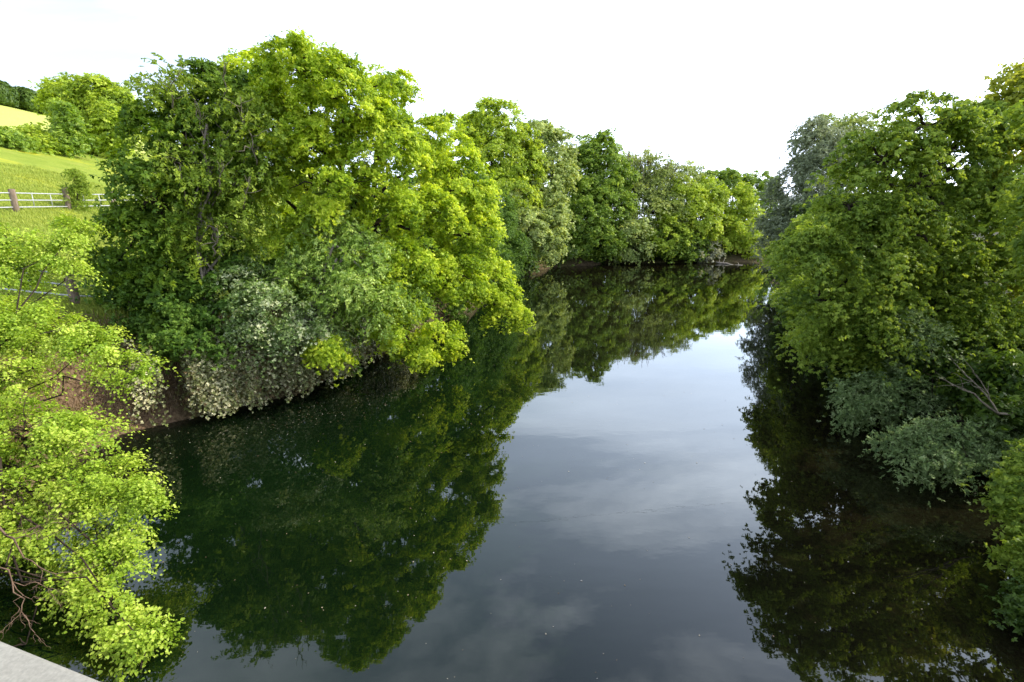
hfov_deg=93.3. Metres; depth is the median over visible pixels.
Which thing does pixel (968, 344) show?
bank shrub
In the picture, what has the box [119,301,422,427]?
ivy curtain
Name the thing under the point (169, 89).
ash tree
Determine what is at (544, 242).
sallow shrub
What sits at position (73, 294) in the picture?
pipe fence
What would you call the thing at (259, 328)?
hawthorn shrub
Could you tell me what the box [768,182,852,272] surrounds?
bank shrub
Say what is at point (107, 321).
dry bank grass
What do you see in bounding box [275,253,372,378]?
bank shrub
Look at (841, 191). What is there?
bank shrub
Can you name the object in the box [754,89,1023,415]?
chestnut tree
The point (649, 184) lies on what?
crack willow tree
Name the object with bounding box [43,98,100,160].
hedge maple tree
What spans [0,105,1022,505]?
ground
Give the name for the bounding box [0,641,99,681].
bridge
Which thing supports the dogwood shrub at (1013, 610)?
on the ground at (10, 117)
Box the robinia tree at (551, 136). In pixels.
[516,118,582,233]
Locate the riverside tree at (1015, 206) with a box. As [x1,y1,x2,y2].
[962,98,1023,363]
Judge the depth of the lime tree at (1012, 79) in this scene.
15.08 m
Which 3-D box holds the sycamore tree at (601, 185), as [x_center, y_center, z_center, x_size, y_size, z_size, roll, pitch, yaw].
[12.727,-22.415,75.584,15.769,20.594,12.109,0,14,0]
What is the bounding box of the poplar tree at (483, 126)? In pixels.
[448,95,551,224]
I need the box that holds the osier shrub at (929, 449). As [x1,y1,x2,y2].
[816,307,1023,507]
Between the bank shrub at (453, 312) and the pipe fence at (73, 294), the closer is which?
the pipe fence at (73, 294)
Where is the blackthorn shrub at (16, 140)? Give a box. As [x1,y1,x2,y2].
[0,126,54,155]
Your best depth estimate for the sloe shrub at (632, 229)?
75.63 m
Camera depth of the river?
11.37 m
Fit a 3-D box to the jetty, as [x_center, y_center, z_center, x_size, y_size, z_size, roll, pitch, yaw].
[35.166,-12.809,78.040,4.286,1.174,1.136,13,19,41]
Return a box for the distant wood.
[0,80,49,115]
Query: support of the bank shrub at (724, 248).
on the ground at (10, 117)
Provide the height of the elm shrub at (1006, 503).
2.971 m
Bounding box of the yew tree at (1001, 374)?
[890,305,1023,480]
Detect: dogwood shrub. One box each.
[75,238,297,381]
[979,575,1023,641]
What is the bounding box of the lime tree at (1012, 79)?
[918,58,1023,313]
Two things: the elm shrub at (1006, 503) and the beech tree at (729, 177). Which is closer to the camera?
the elm shrub at (1006, 503)
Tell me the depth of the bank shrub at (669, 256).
81.30 m
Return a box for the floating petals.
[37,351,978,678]
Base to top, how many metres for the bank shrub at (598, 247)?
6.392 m
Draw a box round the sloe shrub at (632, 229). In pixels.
[606,213,657,264]
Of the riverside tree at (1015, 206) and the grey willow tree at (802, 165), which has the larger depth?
the grey willow tree at (802, 165)
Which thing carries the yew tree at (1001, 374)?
on the ground at (10, 117)
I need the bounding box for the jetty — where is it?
[716,259,738,264]
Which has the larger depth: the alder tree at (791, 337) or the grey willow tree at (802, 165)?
the grey willow tree at (802, 165)
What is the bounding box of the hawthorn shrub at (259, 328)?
[201,255,355,390]
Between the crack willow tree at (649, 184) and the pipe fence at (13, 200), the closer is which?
the pipe fence at (13, 200)
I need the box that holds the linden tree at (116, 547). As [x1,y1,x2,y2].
[0,211,188,681]
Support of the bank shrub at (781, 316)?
on the ground at (10, 117)
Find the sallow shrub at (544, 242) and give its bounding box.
[504,187,575,272]
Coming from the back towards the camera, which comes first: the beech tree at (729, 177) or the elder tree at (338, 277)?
the beech tree at (729, 177)
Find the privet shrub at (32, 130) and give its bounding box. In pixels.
[12,122,73,158]
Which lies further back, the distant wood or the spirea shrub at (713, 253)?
the distant wood
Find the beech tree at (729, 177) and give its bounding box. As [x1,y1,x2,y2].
[698,166,784,228]
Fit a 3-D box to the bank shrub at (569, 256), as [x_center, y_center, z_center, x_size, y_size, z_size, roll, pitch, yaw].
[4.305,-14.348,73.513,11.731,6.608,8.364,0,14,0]
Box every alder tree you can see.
[707,181,768,259]
[754,212,864,383]
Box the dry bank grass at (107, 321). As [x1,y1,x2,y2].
[0,309,432,467]
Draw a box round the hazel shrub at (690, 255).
[651,224,718,263]
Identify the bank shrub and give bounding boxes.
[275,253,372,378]
[346,181,441,333]
[375,163,483,320]
[456,160,517,285]
[493,184,531,281]
[511,232,542,276]
[542,242,581,267]
[567,230,605,263]
[641,225,676,261]
[695,232,734,258]
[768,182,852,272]
[771,184,864,288]
[773,194,860,327]
[806,239,995,423]
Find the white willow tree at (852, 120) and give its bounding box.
[803,106,898,188]
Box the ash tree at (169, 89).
[105,52,302,354]
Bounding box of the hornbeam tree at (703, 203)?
[638,174,732,260]
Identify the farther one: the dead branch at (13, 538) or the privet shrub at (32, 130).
the privet shrub at (32, 130)
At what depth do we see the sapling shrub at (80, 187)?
32.84 m
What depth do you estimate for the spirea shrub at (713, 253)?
79.28 m
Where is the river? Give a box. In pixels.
[0,262,1023,681]
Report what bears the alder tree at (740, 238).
on the ground at (10, 117)
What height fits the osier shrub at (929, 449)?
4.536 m
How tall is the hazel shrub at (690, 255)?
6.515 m
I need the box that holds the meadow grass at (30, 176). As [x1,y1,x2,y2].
[0,162,304,358]
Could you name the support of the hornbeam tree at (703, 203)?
on the ground at (10, 117)
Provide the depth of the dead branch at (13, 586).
7.67 m
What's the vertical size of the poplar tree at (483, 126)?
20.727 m
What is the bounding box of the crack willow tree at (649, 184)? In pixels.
[608,144,708,238]
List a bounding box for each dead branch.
[0,498,101,592]
[0,567,74,647]
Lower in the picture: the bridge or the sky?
the bridge
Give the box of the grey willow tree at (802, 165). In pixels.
[749,113,865,286]
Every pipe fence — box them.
[0,187,129,211]
[0,267,174,303]
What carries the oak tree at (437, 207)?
on the ground at (10, 117)
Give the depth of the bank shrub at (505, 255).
44.15 m
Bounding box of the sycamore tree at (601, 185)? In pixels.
[545,126,641,262]
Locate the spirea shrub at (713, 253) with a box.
[692,237,725,262]
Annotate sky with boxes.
[0,0,1023,219]
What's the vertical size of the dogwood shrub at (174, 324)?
5.010 m
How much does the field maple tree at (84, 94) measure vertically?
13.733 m
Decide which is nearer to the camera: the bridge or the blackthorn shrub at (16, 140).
the bridge
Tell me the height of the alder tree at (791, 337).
7.250 m
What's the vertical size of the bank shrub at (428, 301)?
9.748 m
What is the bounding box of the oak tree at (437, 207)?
[212,26,536,386]
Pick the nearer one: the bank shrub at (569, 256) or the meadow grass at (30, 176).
the meadow grass at (30, 176)
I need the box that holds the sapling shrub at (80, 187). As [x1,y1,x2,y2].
[56,167,97,212]
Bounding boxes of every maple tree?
[27,71,139,157]
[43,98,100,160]
[66,56,277,315]
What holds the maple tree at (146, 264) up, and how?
on the ground at (10, 117)
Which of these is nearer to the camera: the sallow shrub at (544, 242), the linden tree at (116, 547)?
the linden tree at (116, 547)
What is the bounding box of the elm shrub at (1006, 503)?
[960,438,1023,584]
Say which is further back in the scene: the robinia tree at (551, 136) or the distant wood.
the distant wood
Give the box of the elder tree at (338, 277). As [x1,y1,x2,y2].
[249,183,432,376]
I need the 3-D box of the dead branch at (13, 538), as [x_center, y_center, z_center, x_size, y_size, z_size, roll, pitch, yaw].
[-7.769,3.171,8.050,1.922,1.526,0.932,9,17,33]
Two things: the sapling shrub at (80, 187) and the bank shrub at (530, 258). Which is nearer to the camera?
the sapling shrub at (80, 187)
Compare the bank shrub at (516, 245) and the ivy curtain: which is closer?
the ivy curtain
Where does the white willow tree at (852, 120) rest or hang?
on the ground at (10, 117)

